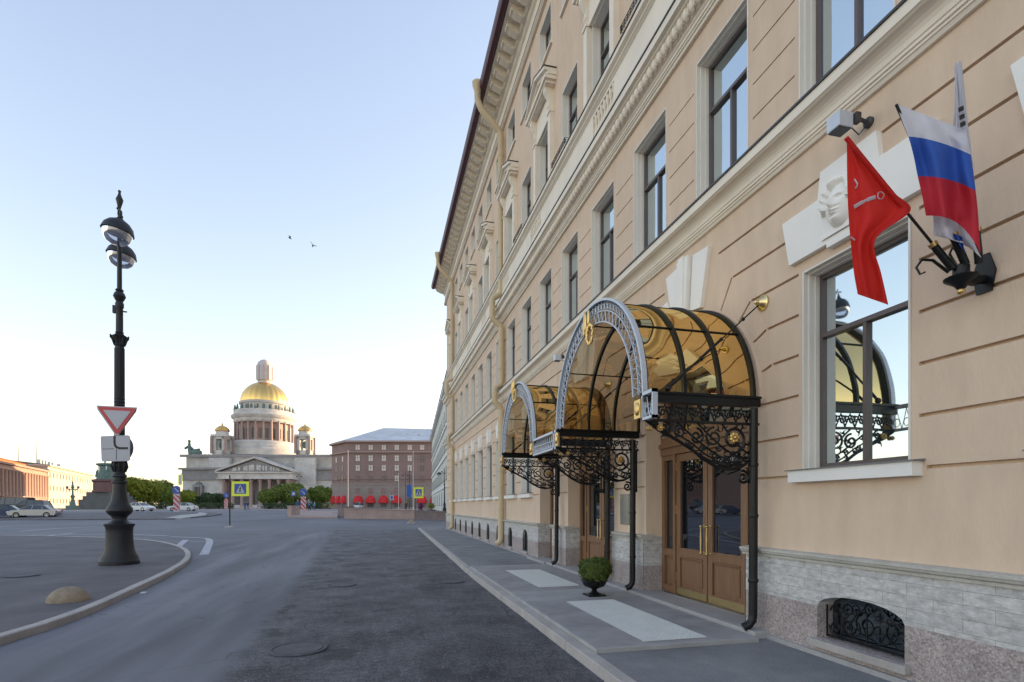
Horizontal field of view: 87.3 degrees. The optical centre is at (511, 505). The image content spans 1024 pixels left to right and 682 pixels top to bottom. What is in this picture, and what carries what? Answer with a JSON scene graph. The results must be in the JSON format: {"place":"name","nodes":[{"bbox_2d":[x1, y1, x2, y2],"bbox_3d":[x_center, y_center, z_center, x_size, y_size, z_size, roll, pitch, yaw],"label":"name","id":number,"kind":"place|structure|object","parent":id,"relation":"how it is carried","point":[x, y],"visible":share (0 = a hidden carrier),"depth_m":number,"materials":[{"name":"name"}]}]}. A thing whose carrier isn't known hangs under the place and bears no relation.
{"place":"outdoors","nodes":[
{"label":"outdoors","id":0,"kind":"place"},
{"bbox_2d":[0,535,184,632],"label":"traffic island","id":1,"kind":"structure","parent":0,"point":[56,562],"depth_m":14.60,"materials":[{"name":"concrete"}]},
{"bbox_2d":[0,573,40,577],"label":"manhole cover","id":2,"kind":"object","parent":1,"relation":"on","point":[19,575],"visible":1,"depth_m":13.38,"materials":[{"name":"metal"}]},
{"bbox_2d":[45,586,90,603],"bbox_3d":[-8.214,1.632,9.934,0.650,0.280,0.650,0,0,-14],"label":"stone bollard","id":3,"kind":"object","parent":1,"relation":"on","point":[68,594],"visible":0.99,"depth_m":9.75,"materials":[{"name":"stone"}]},
{"bbox_2d":[98,190,139,565],"bbox_3d":[-11.831,-3.890,16.177,1.030,11.280,2.564,0,0,-40],"label":"street lamp","id":4,"kind":"object","parent":1,"relation":"on","point":[119,548],"visible":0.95,"depth_m":16.05,"materials":[{"name":"metal"}]},
{"bbox_2d":[101,435,129,461],"bbox_3d":[-11.653,-1.690,15.764,0.859,0.774,0.025,0,0,0],"label":"route plate","id":5,"kind":"object","parent":4,"relation":"attached to","point":[115,448],"visible":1,"depth_m":15.76,"materials":[{"name":"white"}]},
{"bbox_2d":[97,405,136,434],"bbox_3d":[-11.619,-2.517,15.768,1.191,0.875,0.034,0,0,0],"label":"give way sign","id":6,"kind":"object","parent":4,"relation":"attached to","point":[117,419],"visible":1,"depth_m":15.76,"materials":[{"name":"red"}]},
{"bbox_2d":[0,512,221,519],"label":"parking island","id":7,"kind":"structure","parent":0,"point":[131,516],"depth_m":60.62,"materials":[{"name":"concrete"}]},
{"bbox_2d":[168,512,206,518],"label":"island nose","id":8,"kind":"object","parent":7,"relation":"on","point":[187,516],"visible":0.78,"depth_m":60.37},
{"bbox_2d":[0,0,498,505],"label":"sky","id":9,"kind":"structure","parent":0,"point":[226,131],"materials":[{"name":"blue"}]},
{"bbox_2d":[0,507,509,594],"bbox_3d":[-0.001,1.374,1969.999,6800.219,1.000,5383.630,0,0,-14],"label":"ground","id":10,"kind":"structure","parent":0,"point":[251,522],"depth_m":49.12,"materials":[{"name":"asphalt"}]},
{"bbox_2d":[0,505,20,516],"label":"parked car","id":11,"kind":"object","parent":10,"relation":"on","point":[4,509],"visible":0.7,"depth_m":59.01,"materials":[{"name":"blue"}]},
{"bbox_2d":[0,497,35,504],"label":"minibus","id":12,"kind":"object","parent":10,"relation":"on","point":[10,500],"visible":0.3,"depth_m":79.01,"materials":[{"name":"grey"}]},
{"bbox_2d":[0,497,34,503],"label":"windows","id":13,"kind":"structure","parent":12,"relation":"in","point":[8,500],"depth_m":79.03,"materials":[{"name":"glass"}]},
{"bbox_2d":[0,458,49,500],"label":"colonnade building","id":14,"kind":"structure","parent":10,"relation":"on","point":[18,479],"depth_m":170.15,"materials":[{"name":"brown"}]},
{"bbox_2d":[14,500,53,507],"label":"parked car","id":15,"kind":"object","parent":10,"relation":"on","point":[22,504],"visible":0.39,"depth_m":70.22,"materials":[{"name":"grey"}]},
{"bbox_2d":[6,505,62,517],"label":"parked car","id":16,"kind":"object","parent":10,"relation":"on","point":[43,510],"visible":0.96,"depth_m":59.53,"materials":[{"name":"silver metal"}]},
{"bbox_2d":[12,459,94,507],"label":"cream building","id":17,"kind":"structure","parent":10,"relation":"on","point":[60,480],"depth_m":216.18,"materials":[{"name":"yellow"}]},
{"bbox_2d":[65,481,79,509],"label":"candelabrum","id":18,"kind":"object","parent":10,"relation":"on","point":[72,505],"visible":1,"depth_m":119.77,"materials":[{"name":"green metal"}]},
{"bbox_2d":[0,535,190,644],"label":"island kerb","id":19,"kind":"structure","parent":10,"relation":"on","point":[46,624],"depth_m":9.40,"materials":[{"name":"stone"}]},
{"bbox_2d":[78,462,136,508],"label":"equestrian monument","id":20,"kind":"object","parent":10,"relation":"on","point":[99,496],"visible":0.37,"depth_m":137.00,"materials":[{"name":"stone"}]},
{"bbox_2d":[27,524,212,554],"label":"road markings","id":21,"kind":"object","parent":10,"relation":"on","point":[207,547],"visible":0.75,"depth_m":28.06,"materials":[{"name":"paint"}]},
{"bbox_2d":[126,476,152,501],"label":"tree","id":22,"kind":"object","parent":10,"relation":"on","point":[138,489],"visible":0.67,"depth_m":148.31,"materials":[{"name":"green plant"}]},
{"bbox_2d":[130,502,155,510],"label":"parked car","id":23,"kind":"object","parent":10,"relation":"on","point":[137,506],"visible":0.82,"depth_m":86.26,"materials":[{"name":"white"}]},
{"bbox_2d":[142,478,164,503],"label":"tree","id":24,"kind":"object","parent":10,"relation":"on","point":[156,488],"visible":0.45,"depth_m":157.22,"materials":[{"name":"green plant"}]},
{"bbox_2d":[156,479,173,504],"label":"tree","id":25,"kind":"object","parent":10,"relation":"on","point":[167,484],"visible":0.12,"depth_m":167.24,"materials":[{"name":"green plant"}]},
{"bbox_2d":[160,486,182,504],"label":"tree","id":26,"kind":"object","parent":10,"relation":"on","point":[167,495],"visible":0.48,"depth_m":148.32,"materials":[{"name":"green plant"}]},
{"bbox_2d":[172,486,180,511],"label":"chevron marker","id":27,"kind":"object","parent":10,"relation":"on","point":[176,490],"visible":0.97,"depth_m":73.61,"materials":[{"name":"multicoloured"}]},
{"bbox_2d":[167,503,198,510],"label":"parked car","id":28,"kind":"object","parent":10,"relation":"on","point":[188,506],"visible":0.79,"depth_m":90.40,"materials":[{"name":"white"}]},
{"bbox_2d":[181,489,196,502],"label":"tree","id":29,"kind":"object","parent":10,"relation":"on","point":[188,496],"visible":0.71,"depth_m":163.82,"materials":[{"name":"green plant"}]},
{"bbox_2d":[195,492,219,508],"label":"tree","id":30,"kind":"object","parent":10,"relation":"on","point":[207,497],"visible":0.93,"depth_m":158.37,"materials":[{"name":"green plant"}]},
{"bbox_2d":[224,475,248,527],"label":"crossing sign","id":31,"kind":"object","parent":10,"relation":"on","point":[240,488],"visible":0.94,"depth_m":45.43,"materials":[{"name":"metal"}]},
{"bbox_2d":[141,501,332,508],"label":"hedge","id":32,"kind":"object","parent":10,"relation":"on","point":[272,505],"visible":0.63,"depth_m":144.05,"materials":[{"name":"green plant"}]},
{"bbox_2d":[178,359,331,506],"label":"cathedral","id":33,"kind":"structure","parent":10,"relation":"on","point":[264,446],"depth_m":360.78,"materials":[{"name":"stone"}]},
{"bbox_2d":[240,427,287,440],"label":"drum windows","id":34,"kind":"structure","parent":33,"relation":"in","point":[259,429],"depth_m":376.21,"materials":[{"name":"grey"}]},
{"bbox_2d":[257,488,281,507],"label":"tree","id":35,"kind":"object","parent":10,"relation":"on","point":[265,496],"visible":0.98,"depth_m":148.38,"materials":[{"name":"green plant"}]},
{"bbox_2d":[273,482,304,504],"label":"tree","id":36,"kind":"object","parent":10,"relation":"on","point":[282,488],"visible":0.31,"depth_m":155.79,"materials":[{"name":"green plant"}]},
{"bbox_2d":[287,506,299,515],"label":"granite block","id":37,"kind":"structure","parent":10,"relation":"on","point":[293,510],"depth_m":62.97,"materials":[{"name":"stone"}]},
{"bbox_2d":[285,486,310,502],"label":"tree","id":38,"kind":"object","parent":10,"relation":"on","point":[289,497],"visible":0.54,"depth_m":148.23,"materials":[{"name":"green plant"}]},
{"bbox_2d":[308,485,332,505],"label":"tree","id":39,"kind":"object","parent":10,"relation":"on","point":[322,494],"visible":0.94,"depth_m":163.13,"materials":[{"name":"green plant"}]},
{"bbox_2d":[337,506,354,517],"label":"granite block","id":40,"kind":"structure","parent":10,"relation":"on","point":[340,511],"depth_m":60.74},
{"bbox_2d":[344,508,416,519],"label":"granite parapet","id":41,"kind":"structure","parent":10,"relation":"on","point":[358,513],"depth_m":57.97,"materials":[{"name":"stone"}]},
{"bbox_2d":[329,428,431,507],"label":"brown hotel","id":42,"kind":"structure","parent":10,"relation":"on","point":[368,467],"depth_m":190.00,"materials":[{"name":"stone"}]},
{"bbox_2d":[414,486,422,509],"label":"crossing sign","id":43,"kind":"object","parent":10,"relation":"on","point":[418,492],"visible":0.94,"depth_m":79.65,"materials":[{"name":"metal"}]},
{"bbox_2d":[415,511,446,519],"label":"granite parapet","id":44,"kind":"structure","parent":10,"relation":"on","point":[430,515],"depth_m":56.60,"materials":[{"name":"stone"}]},
{"bbox_2d":[429,370,446,510],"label":"end house","id":45,"kind":"structure","parent":10,"relation":"on","point":[438,438],"depth_m":96.30,"materials":[{"name":"grey"}]},
{"bbox_2d":[0,529,603,681],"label":"road","id":46,"kind":"structure","parent":0,"point":[235,611],"depth_m":8.32,"materials":[{"name":"asphalt"}]},
{"bbox_2d":[268,641,327,656],"bbox_3d":[-2.783,1.857,6.998,0.734,0.014,0.734,0,0,-14],"label":"manhole cover","id":47,"kind":"object","parent":46,"relation":"on","point":[298,648],"visible":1,"depth_m":6.97,"materials":[{"name":"metal"}]},
{"bbox_2d":[326,582,355,586],"bbox_3d":[-4.021,1.857,12.657,0.673,0.014,0.673,0,0,-14],"label":"manhole cover","id":48,"kind":"object","parent":46,"relation":"on","point":[344,584],"visible":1,"depth_m":12.64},
{"bbox_2d":[438,579,464,582],"bbox_3d":[-1.497,1.857,13.228,0.673,0.014,0.673,0,0,-14],"label":"manhole cover","id":49,"kind":"object","parent":46,"relation":"on","point":[451,581],"visible":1,"depth_m":13.14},
{"bbox_2d":[418,528,636,681],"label":"kerb","id":50,"kind":"structure","parent":46,"relation":"on","point":[599,666],"depth_m":7.58,"materials":[{"name":"stone"}]},
{"bbox_2d":[288,511,337,518],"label":"crossing island","id":51,"kind":"structure","parent":0,"point":[320,514],"depth_m":62.30,"materials":[{"name":"stone"}]},
{"bbox_2d":[299,489,306,511],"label":"chevron marker","id":52,"kind":"object","parent":51,"relation":"on","point":[303,492],"visible":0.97,"depth_m":73.61,"materials":[{"name":"multicoloured"}]},
{"bbox_2d":[420,527,890,681],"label":"sidewalk","id":53,"kind":"structure","parent":0,"point":[764,660],"depth_m":6.04,"materials":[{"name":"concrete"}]},
{"bbox_2d":[470,564,758,653],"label":"entrance paving","id":54,"kind":"structure","parent":53,"relation":"on","point":[593,630],"depth_m":8.40,"materials":[{"name":"stone"}]},
{"bbox_2d":[506,569,579,586],"bbox_3d":[0.646,1.692,12.739,0.908,0.012,2.990,0,0,-14],"label":"entrance mat","id":55,"kind":"object","parent":54,"relation":"on","point":[539,578],"visible":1,"depth_m":12.48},
{"bbox_2d":[578,555,612,596],"bbox_3d":[1.573,1.318,10.154,0.694,0.757,0.704,0,0,15],"label":"potted shrub","id":56,"kind":"object","parent":54,"relation":"on","point":[594,572],"visible":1,"depth_m":10.01,"materials":[{"name":"green plant"}]},
{"bbox_2d":[567,599,706,641],"bbox_3d":[1.738,1.692,8.204,0.888,0.012,2.860,0,0,-14],"label":"entrance mat","id":57,"kind":"object","parent":54,"relation":"on","point":[639,624],"visible":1,"depth_m":7.84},
{"bbox_2d":[527,556,769,638],"bbox_3d":[2.116,1.700,12.501,0.580,0.100,11.150,0,0,-14],"label":"door step","id":58,"kind":"object","parent":53,"relation":"on","point":[726,618],"depth_m":8.89,"materials":[{"name":"grey stone"}]},
{"bbox_2d":[431,0,1023,681],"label":"hotel building","id":59,"kind":"structure","parent":53,"relation":"on","point":[691,154],"depth_m":7.13,"materials":[{"name":"paint"}]},
{"bbox_2d":[453,463,457,501],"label":"window","id":60,"kind":"structure","parent":59,"relation":"in","point":[456,465],"depth_m":36.86,"materials":[{"name":"grey glass"}]},
{"bbox_2d":[455,397,457,431],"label":"window","id":61,"kind":"structure","parent":59,"relation":"in","point":[456,401],"depth_m":36.81,"materials":[{"name":"grey glass"}]},
{"bbox_2d":[457,460,462,500],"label":"window","id":62,"kind":"structure","parent":59,"relation":"in","point":[461,462],"depth_m":34.69,"materials":[{"name":"grey glass"}]},
{"bbox_2d":[460,390,462,426],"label":"window","id":63,"kind":"structure","parent":59,"relation":"in","point":[461,394],"depth_m":34.65,"materials":[{"name":"grey glass"}]},
{"bbox_2d":[463,457,468,500],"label":"window","id":64,"kind":"structure","parent":59,"relation":"in","point":[466,459],"depth_m":32.54,"materials":[{"name":"grey glass"}]},
{"bbox_2d":[465,307,467,337],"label":"window","id":65,"kind":"structure","parent":59,"relation":"in","point":[466,312],"depth_m":32.48,"materials":[{"name":"grey glass"}]},
{"bbox_2d":[465,382,468,421],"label":"window","id":66,"kind":"structure","parent":59,"relation":"in","point":[467,385],"depth_m":32.49,"materials":[{"name":"grey glass"}]},
{"bbox_2d":[468,453,475,500],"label":"window","id":67,"kind":"structure","parent":59,"relation":"in","point":[472,498],"depth_m":30.38,"materials":[{"name":"grey glass"}]},
{"bbox_2d":[471,373,474,415],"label":"window","id":68,"kind":"structure","parent":59,"relation":"in","point":[473,377],"depth_m":30.34,"materials":[{"name":"grey glass"}]},
{"bbox_2d":[471,225,474,253],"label":"window","id":69,"kind":"structure","parent":59,"relation":"in","point":[473,232],"depth_m":30.30,"materials":[{"name":"grey glass"}]},
{"bbox_2d":[475,449,482,499],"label":"window","id":70,"kind":"structure","parent":59,"relation":"in","point":[480,453],"depth_m":28.23,"materials":[{"name":"grey glass"}]},
{"bbox_2d":[478,362,482,409],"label":"window","id":71,"kind":"structure","parent":59,"relation":"in","point":[480,370],"depth_m":28.18,"materials":[{"name":"grey glass"}]},
{"bbox_2d":[478,273,482,312],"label":"window","id":72,"kind":"structure","parent":59,"relation":"in","point":[480,284],"depth_m":28.15,"materials":[{"name":"grey glass"}]},
{"bbox_2d":[478,202,482,234],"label":"window","id":73,"kind":"structure","parent":59,"relation":"in","point":[480,215],"depth_m":28.13,"materials":[{"name":"grey glass"}]},
{"bbox_2d":[486,260,488,296],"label":"window","id":74,"kind":"structure","parent":59,"relation":"in","point":[487,265],"depth_m":26.01,"materials":[{"name":"grey glass"}]},
{"bbox_2d":[483,444,492,499],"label":"window","id":75,"kind":"structure","parent":59,"relation":"in","point":[489,496],"depth_m":26.07,"materials":[{"name":"grey glass"}]},
{"bbox_2d":[486,350,491,401],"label":"window","id":76,"kind":"structure","parent":59,"relation":"in","point":[489,357],"depth_m":26.02,"materials":[{"name":"grey glass"}]},
{"bbox_2d":[486,175,491,213],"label":"window","id":77,"kind":"structure","parent":59,"relation":"in","point":[489,189],"depth_m":25.97,"materials":[{"name":"grey glass"}]},
{"bbox_2d":[493,441,497,498],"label":"window","id":78,"kind":"structure","parent":59,"relation":"in","point":[494,497],"depth_m":23.92,"materials":[{"name":"grey glass"}]},
{"bbox_2d":[496,341,498,389],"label":"window","id":79,"kind":"structure","parent":59,"relation":"in","point":[497,341],"depth_m":23.86,"materials":[{"name":"beige glass"}]},
{"bbox_2d":[508,208,511,254],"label":"window","id":80,"kind":"structure","parent":59,"relation":"in","point":[510,213],"depth_m":21.70,"materials":[{"name":"beige glass"}]},
{"bbox_2d":[504,431,516,498],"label":"window","id":81,"kind":"structure","parent":59,"relation":"in","point":[511,438],"depth_m":21.75,"materials":[{"name":"beige glass"}]},
{"bbox_2d":[507,317,515,381],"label":"window","id":82,"kind":"structure","parent":59,"relation":"in","point":[511,329],"depth_m":21.72,"materials":[{"name":"beige glass"}]},
{"bbox_2d":[508,107,514,153],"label":"window","id":83,"kind":"structure","parent":59,"relation":"in","point":[511,127],"depth_m":21.65,"materials":[{"name":"beige glass"}]},
{"bbox_2d":[520,530,527,553],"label":"cellar window","id":84,"kind":"structure","parent":59,"relation":"in","point":[525,539],"depth_m":19.11,"materials":[{"name":"black glass"}]},
{"bbox_2d":[517,422,532,497],"bbox_3d":[0.562,-1.579,18.972,0.405,2.579,1.660,0,0,-14],"label":"window","id":85,"kind":"structure","parent":59,"relation":"in","point":[526,487],"depth_m":19.58,"materials":[{"name":"beige glass"}]},
{"bbox_2d":[522,165,530,226],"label":"window","id":86,"kind":"structure","parent":59,"relation":"in","point":[526,185],"depth_m":19.53,"materials":[{"name":"beige glass"}]},
{"bbox_2d":[522,60,530,115],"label":"window","id":87,"kind":"structure","parent":59,"relation":"in","point":[526,86],"depth_m":19.50,"materials":[{"name":"beige glass"}]},
{"bbox_2d":[522,294,531,366],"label":"window","id":88,"kind":"structure","parent":59,"relation":"in","point":[527,307],"depth_m":19.55,"materials":[{"name":"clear glass"}]},
{"bbox_2d":[539,127,547,193],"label":"window","id":89,"kind":"structure","parent":59,"relation":"in","point":[543,147],"depth_m":17.39,"materials":[{"name":"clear glass"}]},
{"bbox_2d":[539,266,551,350],"bbox_3d":[1.164,-6.019,16.834,0.264,2.419,1.278,0,0,-14],"label":"window","id":90,"kind":"structure","parent":59,"relation":"in","point":[545,285],"depth_m":17.38,"materials":[{"name":"beige glass"}]},
{"bbox_2d":[540,1,550,66],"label":"window","id":91,"kind":"structure","parent":59,"relation":"in","point":[545,33],"depth_m":17.27,"materials":[{"name":"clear glass"}]},
{"bbox_2d":[550,459,553,557],"bbox_3d":[1.445,0.010,16.790,0.080,3.320,1.400,0,0,-14],"label":"side entrance door","id":92,"kind":"structure","parent":59,"relation":"in","point":[551,496],"depth_m":17.35,"materials":[{"name":"brown wood"}]},
{"bbox_2d":[500,379,610,495],"bbox_3d":[1.063,-1.700,12.832,1.874,2.860,4.695,0,0,-14],"label":"entrance canopy","id":93,"kind":"object","parent":59,"relation":"attached to","point":[542,399],"visible":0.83,"depth_m":12.30,"materials":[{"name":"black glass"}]},
{"bbox_2d":[562,230,577,327],"bbox_3d":[1.698,-6.019,14.679,0.264,2.419,1.278,0,0,-14],"label":"window","id":94,"kind":"structure","parent":59,"relation":"in","point":[569,253],"depth_m":15.20,"materials":[{"name":"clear glass"}]},
{"bbox_2d":[562,59,577,149],"bbox_3d":[1.698,-10.624,14.679,0.264,2.149,1.238,0,0,-14],"label":"window","id":95,"kind":"structure","parent":59,"relation":"in","point":[569,95],"depth_m":15.13,"materials":[{"name":"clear glass"}]},
{"bbox_2d":[577,392,613,571],"bbox_3d":[2.241,-0.625,13.433,0.189,4.550,3.000,0,0,-14],"label":"entrance door","id":96,"kind":"structure","parent":59,"relation":"in","point":[592,504],"depth_m":13.90,"materials":[{"name":"brown wood"}]},
{"bbox_2d":[592,0,608,91],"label":"window","id":97,"kind":"structure","parent":59,"relation":"in","point":[600,28],"depth_m":13.05,"materials":[{"name":"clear glass"}]},
{"bbox_2d":[592,179,614,298],"bbox_3d":[2.232,-6.019,12.524,0.264,2.419,1.278,0,0,-14],"label":"window","id":98,"kind":"structure","parent":59,"relation":"in","point":[603,213],"depth_m":12.95,"materials":[{"name":"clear glass"}]},
{"bbox_2d":[620,494,629,524],"bbox_3d":[2.378,0.070,11.355,0.042,0.640,0.400,0,0,-14],"label":"wall plaque","id":99,"kind":"object","parent":59,"relation":"attached to","point":[624,508],"depth_m":11.34,"materials":[{"name":"metal"}]},
{"bbox_2d":[634,107,666,258],"bbox_3d":[2.766,-6.019,10.369,0.264,2.419,1.278,0,0,-14],"label":"window","id":100,"kind":"structure","parent":59,"relation":"in","point":[650,156],"depth_m":10.68,"materials":[{"name":"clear glass"}]},
{"bbox_2d":[553,295,768,491],"bbox_3d":[2.095,-1.731,8.668,1.874,2.922,3.875,0,0,-14],"label":"entrance canopy","id":101,"kind":"object","parent":59,"relation":"attached to","point":[708,349],"visible":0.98,"depth_m":7.28,"materials":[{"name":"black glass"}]},
{"bbox_2d":[659,376,748,614],"bbox_3d":[3.314,-0.625,9.104,0.189,4.550,3.000,0,0,-14],"label":"entrance door","id":102,"kind":"structure","parent":59,"relation":"in","point":[705,508],"depth_m":9.22,"materials":[{"name":"brown wood"}]},
{"bbox_2d":[696,0,748,198],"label":"window","id":103,"kind":"structure","parent":59,"relation":"in","point":[722,73],"depth_m":8.44,"materials":[{"name":"clear glass"}]},
{"bbox_2d":[799,0,895,98],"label":"window","id":104,"kind":"structure","parent":59,"relation":"in","point":[828,29],"depth_m":6.48,"materials":[{"name":"white glass"}]},
{"bbox_2d":[827,109,873,136],"bbox_3d":[3.598,-4.057,5.710,0.390,0.187,0.225,0,0,-14],"label":"wall spotlight","id":105,"kind":"object","parent":59,"relation":"attached to","point":[840,122],"depth_m":5.66,"materials":[{"name":"silver metal"}]},
{"bbox_2d":[784,213,925,482],"bbox_3d":[3.791,-1.579,5.936,0.405,2.579,1.660,0,0,-14],"label":"window","id":106,"kind":"structure","parent":59,"relation":"in","point":[856,348],"depth_m":6.08,"materials":[{"name":"clear glass"}]},
{"bbox_2d":[809,598,910,674],"bbox_3d":[3.798,1.315,5.804,0.305,0.650,1.200,0,0,-14],"label":"cellar window","id":107,"kind":"structure","parent":59,"relation":"in","point":[859,622],"depth_m":5.84,"materials":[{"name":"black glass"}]},
{"bbox_2d":[915,226,996,295],"bbox_3d":[3.800,-2.048,4.540,0.581,0.516,0.295,0,0,-3],"label":"flag holder","id":108,"kind":"object","parent":59,"relation":"attached to","point":[980,278],"visible":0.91,"depth_m":4.54,"materials":[{"name":"metal"}]},
{"bbox_2d":[844,136,932,304],"bbox_3d":[3.291,-2.461,4.633,0.870,1.442,0.160,0,0,4],"label":"red flag","id":109,"kind":"object","parent":108,"relation":"attached to","point":[877,205],"visible":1,"depth_m":4.63,"materials":[{"name":"fabric"}]},
{"bbox_2d":[895,103,980,252],"bbox_3d":[3.485,-2.643,4.323,0.680,1.285,0.266,0,0,-10],"label":"tricolour flag","id":110,"kind":"object","parent":108,"relation":"attached to","point":[942,159],"visible":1,"depth_m":4.32,"materials":[{"name":"fabric"}]},
{"bbox_2d":[933,61,980,256],"bbox_3d":[3.690,-2.772,4.398,0.423,1.473,0.263,0,0,-14],"label":"white flag","id":111,"kind":"object","parent":108,"relation":"attached to","point":[944,227],"visible":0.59,"depth_m":4.38,"materials":[{"name":"fabric"}]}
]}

